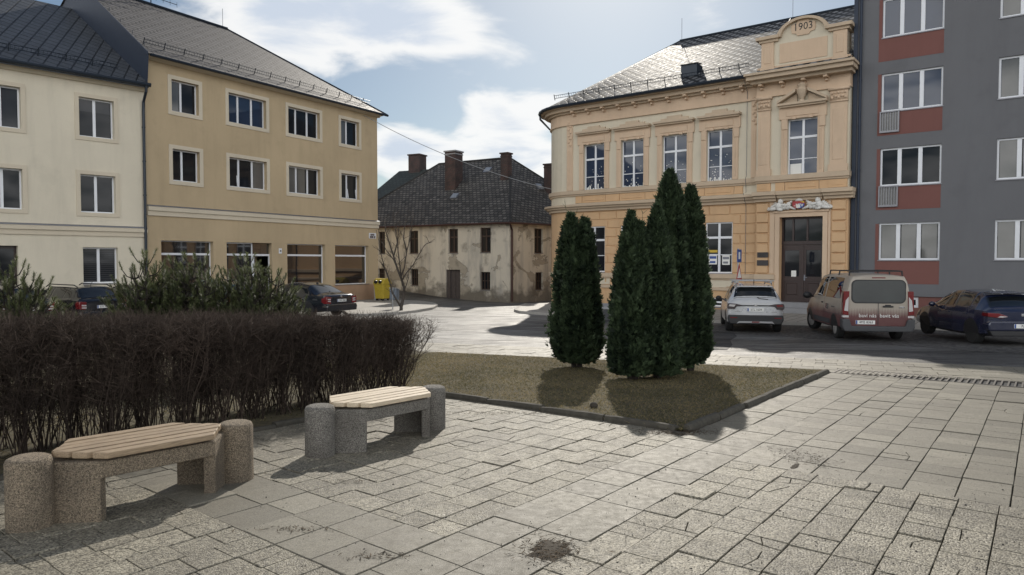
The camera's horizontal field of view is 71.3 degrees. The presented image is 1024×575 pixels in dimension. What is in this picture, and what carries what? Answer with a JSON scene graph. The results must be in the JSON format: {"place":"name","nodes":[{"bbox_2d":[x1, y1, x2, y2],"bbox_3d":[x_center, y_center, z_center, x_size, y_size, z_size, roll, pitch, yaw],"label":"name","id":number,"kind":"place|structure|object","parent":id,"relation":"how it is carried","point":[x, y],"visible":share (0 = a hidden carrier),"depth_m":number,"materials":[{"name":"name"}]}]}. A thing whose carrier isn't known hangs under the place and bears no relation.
{"place":"outdoors","nodes":[
{"label":"outdoors","id":0,"kind":"place"},
{"bbox_2d":[191,279,243,305],"bbox_3d":[-12.752,0.444,30.623,4.620,1.660,2.145,1,2,32],"label":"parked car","id":1,"kind":"object","parent":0,"point":[223,285],"visible":0.02,"depth_m":29.74,"materials":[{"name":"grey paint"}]},
{"bbox_2d":[348,299,434,312],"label":"pavement","id":2,"kind":"structure","parent":0,"point":[372,305],"depth_m":37.87,"materials":[{"name":"grey concrete"}]},
{"bbox_2d":[373,278,390,300],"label":"waste container","id":3,"kind":"object","parent":2,"relation":"on","point":[382,293],"visible":0.98,"depth_m":42.95,"materials":[{"name":"yellow plastic"}]},
{"bbox_2d":[389,288,399,308],"bbox_3d":[-5.740,0.528,34.859,0.420,1.059,0.388,1,2,20],"label":"post bin","id":4,"kind":"object","parent":2,"relation":"on","point":[395,292],"visible":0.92,"depth_m":34.72,"materials":[{"name":"grey metal"}]},
{"bbox_2d":[372,209,434,309],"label":"young tree","id":5,"kind":"object","parent":2,"relation":"on","point":[400,275],"visible":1,"depth_m":33.77,"materials":[{"name":"brown plant"}]},
{"bbox_2d":[0,335,822,473],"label":"lawn","id":6,"kind":"structure","parent":0,"point":[270,419],"depth_m":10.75,"materials":[{"name":"plant"}]},
{"bbox_2d":[0,253,91,402],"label":"mountain pine","id":7,"kind":"object","parent":6,"relation":"on","point":[16,299],"visible":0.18,"depth_m":9.81,"materials":[{"name":"green plant"}]},
{"bbox_2d":[96,246,188,375],"bbox_3d":[-6.207,0.448,11.956,1.688,2.283,1.746,0,2,0],"label":"mountain pine","id":8,"kind":"object","parent":6,"relation":"on","point":[143,297],"visible":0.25,"depth_m":11.75,"materials":[{"name":"green plant"}]},
{"bbox_2d":[143,249,232,362],"bbox_3d":[-5.634,0.453,12.227,1.720,2.259,1.470,1,2,28],"label":"mountain pine","id":9,"kind":"object","parent":6,"relation":"on","point":[180,295],"visible":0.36,"depth_m":12.01,"materials":[{"name":"green plant"}]},
{"bbox_2d":[0,302,442,455],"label":"hedge","id":10,"kind":"object","parent":6,"relation":"on","point":[304,340],"visible":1,"depth_m":7.88,"materials":[{"name":"brown plant"}]},
{"bbox_2d":[195,265,260,374],"bbox_3d":[-5.066,0.581,12.652,1.672,2.006,1.540,0,2,0],"label":"mountain pine","id":11,"kind":"object","parent":6,"relation":"on","point":[225,286],"visible":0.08,"depth_m":12.39,"materials":[{"name":"green plant"}]},
{"bbox_2d":[211,252,288,372],"bbox_3d":[-4.556,0.471,12.424,1.636,2.223,1.578,0,2,0],"label":"mountain pine","id":12,"kind":"object","parent":6,"relation":"on","point":[250,303],"visible":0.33,"depth_m":12.16,"materials":[{"name":"green plant"}]},
{"bbox_2d":[249,265,315,360],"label":"mountain pine","id":13,"kind":"object","parent":6,"relation":"on","point":[290,290],"visible":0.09,"depth_m":12.56,"materials":[{"name":"green plant"}]},
{"bbox_2d":[543,205,606,367],"bbox_3d":[1.232,-0.036,13.790,1.258,3.320,1.111,0,2,0],"label":"thuja","id":14,"kind":"object","parent":6,"relation":"on","point":[575,325],"visible":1,"depth_m":13.51,"materials":[{"name":"green plant"}]},
{"bbox_2d":[590,402,597,407],"bbox_3d":[1.076,1.546,9.377,0.107,0.090,0.098,0,2,0],"label":"clod","id":15,"kind":"object","parent":6,"relation":"on","point":[593,404],"visible":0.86,"depth_m":9.34,"materials":[{"name":"soil"}]},
{"bbox_2d":[604,208,658,379],"bbox_3d":[2.088,0.144,12.051,1.051,2.989,0.934,0,2,0],"label":"thuja","id":16,"kind":"object","parent":6,"relation":"on","point":[630,353],"visible":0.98,"depth_m":11.85,"materials":[{"name":"green plant"}]},
{"bbox_2d":[645,192,685,378],"bbox_3d":[2.464,0.005,12.191,1.091,3.262,1.087,0,2,0],"label":"thuja","id":17,"kind":"object","parent":6,"relation":"on","point":[669,340],"visible":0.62,"depth_m":11.92,"materials":[{"name":"green plant"}]},
{"bbox_2d":[653,166,696,368],"bbox_3d":[2.905,-0.287,13.032,1.011,3.833,1.053,0,2,0],"label":"thuja","id":18,"kind":"object","parent":6,"relation":"on","point":[670,195],"visible":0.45,"depth_m":12.78,"materials":[{"name":"green plant"}]},
{"bbox_2d":[684,183,718,370],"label":"thuja","id":19,"kind":"object","parent":6,"relation":"on","point":[704,305],"visible":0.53,"depth_m":12.98,"materials":[{"name":"green plant"}]},
{"bbox_2d":[36,0,853,187],"label":"sky","id":20,"kind":"structure","parent":0,"point":[475,78],"materials":[{"name":"blue"}]},
{"bbox_2d":[0,334,1023,574],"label":"square paving","id":21,"kind":"structure","parent":0,"point":[158,521],"depth_m":5.56,"materials":[{"name":"grey stone"}]},
{"bbox_2d":[3,452,54,533],"bbox_3d":[-3.299,1.425,4.885,0.284,0.553,0.284,0,2,0],"label":"concrete post","id":22,"kind":"object","parent":21,"relation":"on","point":[29,503],"visible":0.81,"depth_m":4.77,"materials":[{"name":"grey concrete"}]},
{"bbox_2d":[52,423,224,523],"bbox_3d":[-2.827,1.413,5.486,0.644,0.577,1.289,2,3,38],"label":"bench","id":23,"kind":"object","parent":21,"relation":"on","point":[84,466],"visible":0.9,"depth_m":5.22,"materials":[{"name":"concrete"}]},
{"bbox_2d":[329,386,430,452],"bbox_3d":[-1.381,1.396,7.539,0.644,0.579,1.342,2,3,37],"label":"bench","id":24,"kind":"object","parent":21,"relation":"on","point":[408,408],"visible":0.77,"depth_m":7.26,"materials":[{"name":"grey concrete"}]},
{"bbox_2d":[232,410,842,568],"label":"needle litter","id":25,"kind":"object","parent":21,"relation":"on","point":[384,551],"visible":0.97,"depth_m":4.61,"materials":[{"name":"brown plant"}]},
{"bbox_2d":[260,395,1023,571],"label":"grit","id":26,"kind":"object","parent":21,"relation":"on","point":[749,497],"visible":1,"depth_m":5.10,"materials":[{"name":"grey gravel"}]},
{"bbox_2d":[527,430,798,562],"bbox_3d":[1.541,1.634,5.915,1.499,0.116,4.114,1,2,24],"label":"dirt heap","id":27,"kind":"object","parent":21,"relation":"on","point":[557,545],"visible":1,"depth_m":4.46,"materials":[{"name":"soil"}]},
{"bbox_2d":[90,290,1023,366],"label":"road","id":28,"kind":"structure","parent":0,"point":[482,322],"depth_m":20.73,"materials":[{"name":"grey asphalt"}]},
{"bbox_2d":[0,283,54,313],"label":"parked car","id":29,"kind":"object","parent":28,"relation":"on","point":[27,296],"visible":0.06,"depth_m":24.54,"materials":[{"name":"blue paint"}]},
{"bbox_2d":[43,281,126,322],"bbox_3d":[-16.675,0.562,26.992,4.620,1.646,2.146,1,2,31],"label":"parked car","id":30,"kind":"object","parent":28,"relation":"on","point":[82,297],"visible":0.33,"depth_m":25.73,"materials":[{"name":"black paint"}]},
{"bbox_2d":[111,283,158,303],"bbox_3d":[-15.401,0.572,29.227,4.620,1.490,2.146,1,2,32],"label":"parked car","id":31,"kind":"object","parent":28,"relation":"on","point":[126,290],"visible":0.01,"depth_m":28.20,"materials":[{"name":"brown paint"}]},
{"bbox_2d":[269,282,356,314],"bbox_3d":[-9.226,0.497,31.663,4.778,1.490,2.146,1,2,32],"label":"parked car","id":32,"kind":"object","parent":28,"relation":"on","point":[322,297],"visible":0.58,"depth_m":30.45,"materials":[{"name":"blue paint"}]},
{"bbox_2d":[601,303,609,320],"bbox_3d":[3.542,0.989,29.249,1.672,0.658,0.869,1,2,25],"label":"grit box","id":33,"kind":"object","parent":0,"point":[605,307],"visible":0.01,"depth_m":28.73,"materials":[{"name":"grey plastic"}]},
{"bbox_2d":[515,302,919,325],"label":"pavement","id":34,"kind":"structure","parent":0,"point":[545,307],"depth_m":32.24,"materials":[{"name":"grey concrete"}]},
{"bbox_2d":[736,248,741,282],"bbox_3d":[9.068,-0.160,28.623,0.083,2.817,0.880,1,2,32],"label":"traffic sign","id":35,"kind":"object","parent":34,"relation":"on","point":[739,257],"visible":0.71,"depth_m":28.57,"materials":[{"name":"metal"}]},
{"bbox_2d":[712,325,1023,354],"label":"cobbled parking","id":36,"kind":"structure","parent":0,"point":[960,341],"depth_m":21.41,"materials":[{"name":"grey stone"}]},
{"bbox_2d":[712,331,736,349],"bbox_3d":[6.080,1.517,20.983,0.913,0.158,6.567,1,2,20],"label":"road patch","id":37,"kind":"object","parent":36,"relation":"on","point":[722,340],"visible":0.6,"depth_m":21.01,"materials":[{"name":"grey asphalt"}]},
{"bbox_2d":[716,279,784,331],"bbox_3d":[8.492,0.559,25.556,2.243,1.755,4.372,0,2,13],"label":"parked car","id":38,"kind":"object","parent":36,"relation":"on","point":[752,303],"visible":1,"depth_m":23.64,"materials":[{"name":"silver metal"}]},
{"bbox_2d":[803,270,914,338],"bbox_3d":[10.910,0.455,22.820,2.478,2.055,4.920,0,2,10],"label":"parked van","id":39,"kind":"object","parent":36,"relation":"on","point":[840,303],"visible":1,"depth_m":20.54,"materials":[{"name":"beige paint"}]},
{"bbox_2d":[916,289,1023,342],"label":"parked car","id":40,"kind":"object","parent":36,"relation":"on","point":[976,315],"visible":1,"depth_m":19.64,"materials":[{"name":"blue paint"}]},
{"bbox_2d":[790,362,1023,574],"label":"paving bed","id":41,"kind":"object","parent":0,"point":[1012,489],"visible":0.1,"depth_m":5.96,"materials":[{"name":"grey sand"}]},
{"bbox_2d":[219,419,253,483],"bbox_3d":[-2.355,1.416,6.088,0.284,0.553,0.284,0,2,0],"label":"concrete post","id":42,"kind":"object","parent":41,"relation":"on","point":[238,446],"visible":0.77,"depth_m":5.97,"materials":[{"name":"grey concrete"}]},
{"bbox_2d":[304,403,334,458],"bbox_3d":[-1.857,1.409,6.908,0.284,0.553,0.284,0,2,0],"label":"concrete post","id":43,"kind":"object","parent":41,"relation":"on","point":[319,430],"visible":0.86,"depth_m":6.79,"materials":[{"name":"grey concrete"}]},
{"bbox_2d":[422,384,445,430],"bbox_3d":[-0.904,1.399,8.170,0.284,0.553,0.284,0,2,0],"label":"concrete post","id":44,"kind":"object","parent":41,"relation":"on","point":[437,409],"visible":0.65,"depth_m":8.05,"materials":[{"name":"grey concrete"}]},
{"bbox_2d":[830,368,1023,387],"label":"drain grating","id":45,"kind":"object","parent":41,"relation":"on","point":[1000,383],"visible":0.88,"depth_m":12.27,"materials":[{"name":"metal"}]},
{"bbox_3d":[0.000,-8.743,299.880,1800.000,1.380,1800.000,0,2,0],"label":"ground","id":46,"kind":"structure","parent":0,"visible":0},
{"bbox_2d":[0,0,150,290],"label":"cream house","id":47,"kind":"structure","parent":46,"relation":"on","point":[74,86],"depth_m":30.02,"materials":[{"name":"beige paint"}]},
{"bbox_2d":[0,246,16,283],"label":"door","id":48,"kind":"structure","parent":47,"relation":"in","point":[7,253],"depth_m":28.46,"materials":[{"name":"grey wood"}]},
{"bbox_2d":[0,80,25,133],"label":"window","id":49,"kind":"structure","parent":47,"relation":"in","point":[9,96],"depth_m":28.41,"materials":[{"name":"grey glass"}]},
{"bbox_2d":[0,163,27,213],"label":"window","id":50,"kind":"structure","parent":47,"relation":"in","point":[10,179],"depth_m":28.50,"materials":[{"name":"grey glass"}]},
{"bbox_2d":[74,92,118,143],"bbox_3d":[-17.809,-7.219,30.551,0.315,1.958,1.673,2,3,43],"label":"window","id":51,"kind":"structure","parent":47,"relation":"in","point":[93,118],"depth_m":30.57,"materials":[{"name":"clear glass"}]},
{"bbox_2d":[76,170,119,217],"bbox_3d":[-17.809,-4.004,30.667,0.315,1.931,1.673,2,3,43],"label":"window","id":52,"kind":"structure","parent":47,"relation":"in","point":[94,194],"depth_m":30.69,"materials":[{"name":"grey glass"}]},
{"bbox_2d":[83,247,116,284],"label":"window","id":53,"kind":"structure","parent":47,"relation":"in","point":[99,263],"depth_m":30.86,"materials":[{"name":"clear glass"}]},
{"bbox_2d":[0,417,304,480],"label":"kerb","id":54,"kind":"structure","parent":46,"relation":"on","point":[281,423],"depth_m":8.27,"materials":[{"name":"concrete"}]},
{"bbox_2d":[60,0,388,299],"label":"shop house","id":55,"kind":"structure","parent":46,"relation":"on","point":[264,154],"depth_m":37.05,"materials":[{"name":"yellow paint"}]},
{"bbox_2d":[167,74,202,119],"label":"window","id":56,"kind":"structure","parent":55,"relation":"in","point":[181,96],"depth_m":33.66,"materials":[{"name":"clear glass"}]},
{"bbox_2d":[168,144,203,186],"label":"window","id":57,"kind":"structure","parent":55,"relation":"in","point":[182,164],"depth_m":33.78,"materials":[{"name":"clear glass"}]},
{"bbox_2d":[161,240,210,286],"bbox_3d":[-15.560,-1.039,33.981,0.092,2.338,2.709,1,2,32],"label":"shop window","id":58,"kind":"structure","parent":55,"relation":"in","point":[173,248],"depth_m":33.99,"materials":[{"name":"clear glass"}]},
{"bbox_2d":[227,242,252,286],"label":"shop window","id":59,"kind":"structure","parent":55,"relation":"in","point":[232,247],"depth_m":36.46,"materials":[{"name":"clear glass"}]},
{"bbox_2d":[225,88,268,132],"bbox_3d":[-13.613,-9.019,36.562,0.315,1.820,2.652,1,2,32],"label":"window","id":60,"kind":"structure","parent":55,"relation":"in","point":[242,112],"depth_m":36.60,"materials":[{"name":"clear glass"}]},
{"bbox_2d":[226,153,269,193],"bbox_3d":[-13.664,-5.825,36.709,0.435,1.833,2.652,1,2,32],"label":"window","id":61,"kind":"structure","parent":55,"relation":"in","point":[241,174],"depth_m":36.73,"materials":[{"name":"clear glass"}]},
{"bbox_2d":[285,102,322,142],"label":"window","id":62,"kind":"structure","parent":55,"relation":"in","point":[299,124],"depth_m":39.78,"materials":[{"name":"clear glass"}]},
{"bbox_2d":[286,162,322,198],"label":"window","id":63,"kind":"structure","parent":55,"relation":"in","point":[300,182],"depth_m":39.94,"materials":[{"name":"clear glass"}]},
{"bbox_2d":[287,244,322,283],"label":"shop window","id":64,"kind":"structure","parent":55,"relation":"in","point":[304,261],"depth_m":40.26,"materials":[{"name":"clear glass"}]},
{"bbox_2d":[338,115,361,149],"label":"window","id":65,"kind":"structure","parent":55,"relation":"in","point":[346,129],"depth_m":42.83,"materials":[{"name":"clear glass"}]},
{"bbox_2d":[339,170,361,202],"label":"window","id":66,"kind":"structure","parent":55,"relation":"in","point":[347,183],"depth_m":43.00,"materials":[{"name":"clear glass"}]},
{"bbox_2d":[335,245,365,285],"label":"shop window","id":67,"kind":"structure","parent":55,"relation":"in","point":[350,261],"depth_m":43.29,"materials":[{"name":"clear glass"}]},
{"bbox_2d":[369,233,375,238],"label":"street name sign","id":68,"kind":"object","parent":55,"relation":"attached to","point":[372,235],"visible":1,"depth_m":44.48,"materials":[{"name":"white metal"}]},
{"bbox_2d":[364,115,549,188],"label":"overhead wire","id":69,"kind":"object","parent":55,"relation":"attached to","point":[454,158],"visible":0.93,"depth_m":42.54,"materials":[{"name":"black metal"}]},
{"bbox_2d":[343,300,437,315],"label":"pavement kerb","id":70,"kind":"structure","parent":46,"relation":"on","point":[413,311],"depth_m":33.12,"materials":[{"name":"concrete"}]},
{"bbox_2d":[378,153,427,198],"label":"neighbour house","id":71,"kind":"structure","parent":46,"relation":"on","point":[417,164],"depth_m":67.26,"materials":[{"name":"grey tile"}]},
{"bbox_2d":[378,150,550,302],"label":"old house","id":72,"kind":"structure","parent":46,"relation":"on","point":[489,232],"depth_m":49.83,"materials":[{"name":"paint"}]},
{"bbox_2d":[380,232,384,253],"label":"window","id":73,"kind":"structure","parent":72,"relation":"in","point":[382,237],"depth_m":52.95,"materials":[{"name":"brown wood"}]},
{"bbox_2d":[380,268,384,277],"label":"window","id":74,"kind":"structure","parent":72,"relation":"in","point":[382,271],"depth_m":53.03,"materials":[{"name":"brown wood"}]},
{"bbox_2d":[410,231,417,253],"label":"window","id":75,"kind":"structure","parent":72,"relation":"in","point":[414,240],"depth_m":51.33,"materials":[{"name":"brown wood"}]},
{"bbox_2d":[412,269,417,285],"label":"window","id":76,"kind":"structure","parent":72,"relation":"in","point":[414,271],"depth_m":51.40,"materials":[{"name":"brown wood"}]},
{"bbox_2d":[448,229,457,253],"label":"window","id":77,"kind":"structure","parent":72,"relation":"in","point":[453,232],"depth_m":49.47,"materials":[{"name":"brown wood"}]},
{"bbox_2d":[447,270,459,298],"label":"door","id":78,"kind":"structure","parent":72,"relation":"in","point":[453,276],"depth_m":49.65,"materials":[{"name":"brown wood"}]},
{"bbox_2d":[481,272,489,290],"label":"window","id":79,"kind":"structure","parent":72,"relation":"in","point":[485,276],"depth_m":48.22,"materials":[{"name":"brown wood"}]},
{"bbox_2d":[481,228,490,252],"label":"window","id":80,"kind":"structure","parent":72,"relation":"in","point":[485,232],"depth_m":48.07,"materials":[{"name":"brown wood"}]},
{"bbox_2d":[535,272,540,290],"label":"window","id":81,"kind":"structure","parent":72,"relation":"in","point":[538,274],"depth_m":49.08,"materials":[{"name":"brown wood"}]},
{"bbox_2d":[534,229,542,253],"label":"window","id":82,"kind":"structure","parent":72,"relation":"in","point":[537,232],"depth_m":48.89,"materials":[{"name":"brown wood"}]},
{"bbox_2d":[445,392,677,430],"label":"kerb","id":83,"kind":"structure","parent":46,"relation":"on","point":[572,412],"depth_m":8.97,"materials":[{"name":"concrete"}]},
{"bbox_2d":[538,5,858,313],"bbox_3d":[11.130,-7.021,40.393,17.537,17.226,13.733,2,3,36],"label":"school","id":84,"kind":"object","parent":46,"relation":"on","point":[747,130],"visible":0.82,"depth_m":34.03,"materials":[{"name":"beige paint"}]},
{"bbox_2d":[574,125,611,189],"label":"window","id":85,"kind":"structure","parent":84,"relation":"in","point":[597,155],"depth_m":38.59,"materials":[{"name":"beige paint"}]},
{"bbox_2d":[591,226,604,272],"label":"window","id":86,"kind":"structure","parent":84,"relation":"in","point":[600,230],"depth_m":38.54,"materials":[{"name":"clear glass"}]},
{"bbox_2d":[612,120,650,186],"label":"window","id":87,"kind":"structure","parent":84,"relation":"in","point":[635,152],"depth_m":37.19,"materials":[{"name":"beige paint"}]},
{"bbox_2d":[652,114,694,184],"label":"window","id":88,"kind":"structure","parent":84,"relation":"in","point":[677,148],"depth_m":35.73,"materials":[{"name":"beige paint"}]},
{"bbox_2d":[714,298,721,307],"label":"basement window","id":89,"kind":"structure","parent":84,"relation":"in","point":[718,302],"depth_m":34.70,"materials":[{"name":"glass"}]},
{"bbox_2d":[696,108,741,180],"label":"window","id":90,"kind":"structure","parent":84,"relation":"in","point":[722,144],"depth_m":34.37,"materials":[{"name":"beige paint"}]},
{"bbox_2d":[706,222,732,273],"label":"window","id":91,"kind":"structure","parent":84,"relation":"in","point":[719,234],"depth_m":34.53,"materials":[{"name":"clear glass"}]},
{"bbox_2d":[757,252,767,257],"bbox_3d":[11.528,-1.499,32.838,0.512,0.244,0.039,2,3,37],"label":"wall plaque","id":92,"kind":"object","parent":84,"relation":"attached to","point":[762,254],"depth_m":32.83,"materials":[{"name":"grey metal"}]},
{"bbox_2d":[757,260,767,265],"bbox_3d":[11.528,-1.133,32.855,0.512,0.252,0.033,2,3,37],"label":"wall plaque","id":93,"kind":"object","parent":84,"relation":"attached to","point":[762,262],"depth_m":32.84,"materials":[{"name":"grey metal"}]},
{"bbox_2d":[781,216,822,301],"bbox_3d":[13.116,-1.256,32.227,1.856,3.837,0.170,2,3,37],"label":"door","id":94,"kind":"structure","parent":84,"relation":"in","point":[801,266],"depth_m":32.28,"materials":[{"name":"brown wood"}]},
{"bbox_2d":[777,81,827,174],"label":"window","id":95,"kind":"structure","parent":84,"relation":"in","point":[805,154],"depth_m":31.77,"materials":[{"name":"beige paint"}]},
{"bbox_2d":[514,303,946,330],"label":"pavement kerb","id":96,"kind":"structure","parent":46,"relation":"on","point":[715,321],"depth_m":27.70,"materials":[{"name":"concrete"}]},
{"bbox_2d":[682,369,829,432],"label":"kerb","id":97,"kind":"structure","parent":46,"relation":"on","point":[703,421],"depth_m":9.52,"materials":[{"name":"concrete"}]},
{"bbox_2d":[850,0,1023,316],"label":"apartment block","id":98,"kind":"structure","parent":46,"relation":"on","point":[937,201],"depth_m":28.90,"materials":[{"name":"grey paint"}]},
{"bbox_2d":[877,222,939,260],"bbox_3d":[16.488,-1.901,29.680,2.296,1.594,0.210,2,3,37],"label":"window","id":99,"kind":"structure","parent":98,"relation":"in","point":[913,241],"depth_m":29.71,"materials":[{"name":"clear glass"}]},
{"bbox_2d":[880,144,941,185],"bbox_3d":[16.488,-5.019,29.567,2.296,1.621,0.210,2,3,37],"label":"window","id":100,"kind":"structure","parent":98,"relation":"in","point":[914,165],"depth_m":29.58,"materials":[{"name":"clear glass"}]},
{"bbox_2d":[881,66,942,111],"bbox_3d":[16.488,-8.132,29.454,2.296,1.625,0.210,2,3,37],"label":"window","id":101,"kind":"structure","parent":98,"relation":"in","point":[922,88],"depth_m":29.47,"materials":[{"name":"grey metal"}]},
{"bbox_2d":[881,0,944,38],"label":"window","id":102,"kind":"structure","parent":98,"relation":"in","point":[900,17],"depth_m":29.43,"materials":[{"name":"grey metal"}]},
{"bbox_2d":[914,297,917,307],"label":"basement window","id":103,"kind":"structure","parent":98,"relation":"in","point":[915,298],"depth_m":29.65,"materials":[{"name":"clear glass"}]},
{"bbox_2d":[993,219,1023,260],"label":"window","id":104,"kind":"structure","parent":98,"relation":"in","point":[1009,234],"depth_m":27.64,"materials":[{"name":"clear glass"}]},
{"bbox_2d":[995,137,1023,180],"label":"window","id":105,"kind":"structure","parent":98,"relation":"in","point":[1010,151],"depth_m":27.55,"materials":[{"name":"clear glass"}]},
{"bbox_2d":[997,55,1023,99],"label":"window","id":106,"kind":"structure","parent":98,"relation":"in","point":[1011,69],"depth_m":27.46,"materials":[{"name":"grey metal"}]},
{"bbox_2d":[999,0,1023,18],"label":"window","id":107,"kind":"structure","parent":98,"relation":"in","point":[1009,8],"depth_m":27.39,"materials":[{"name":"grey metal"}]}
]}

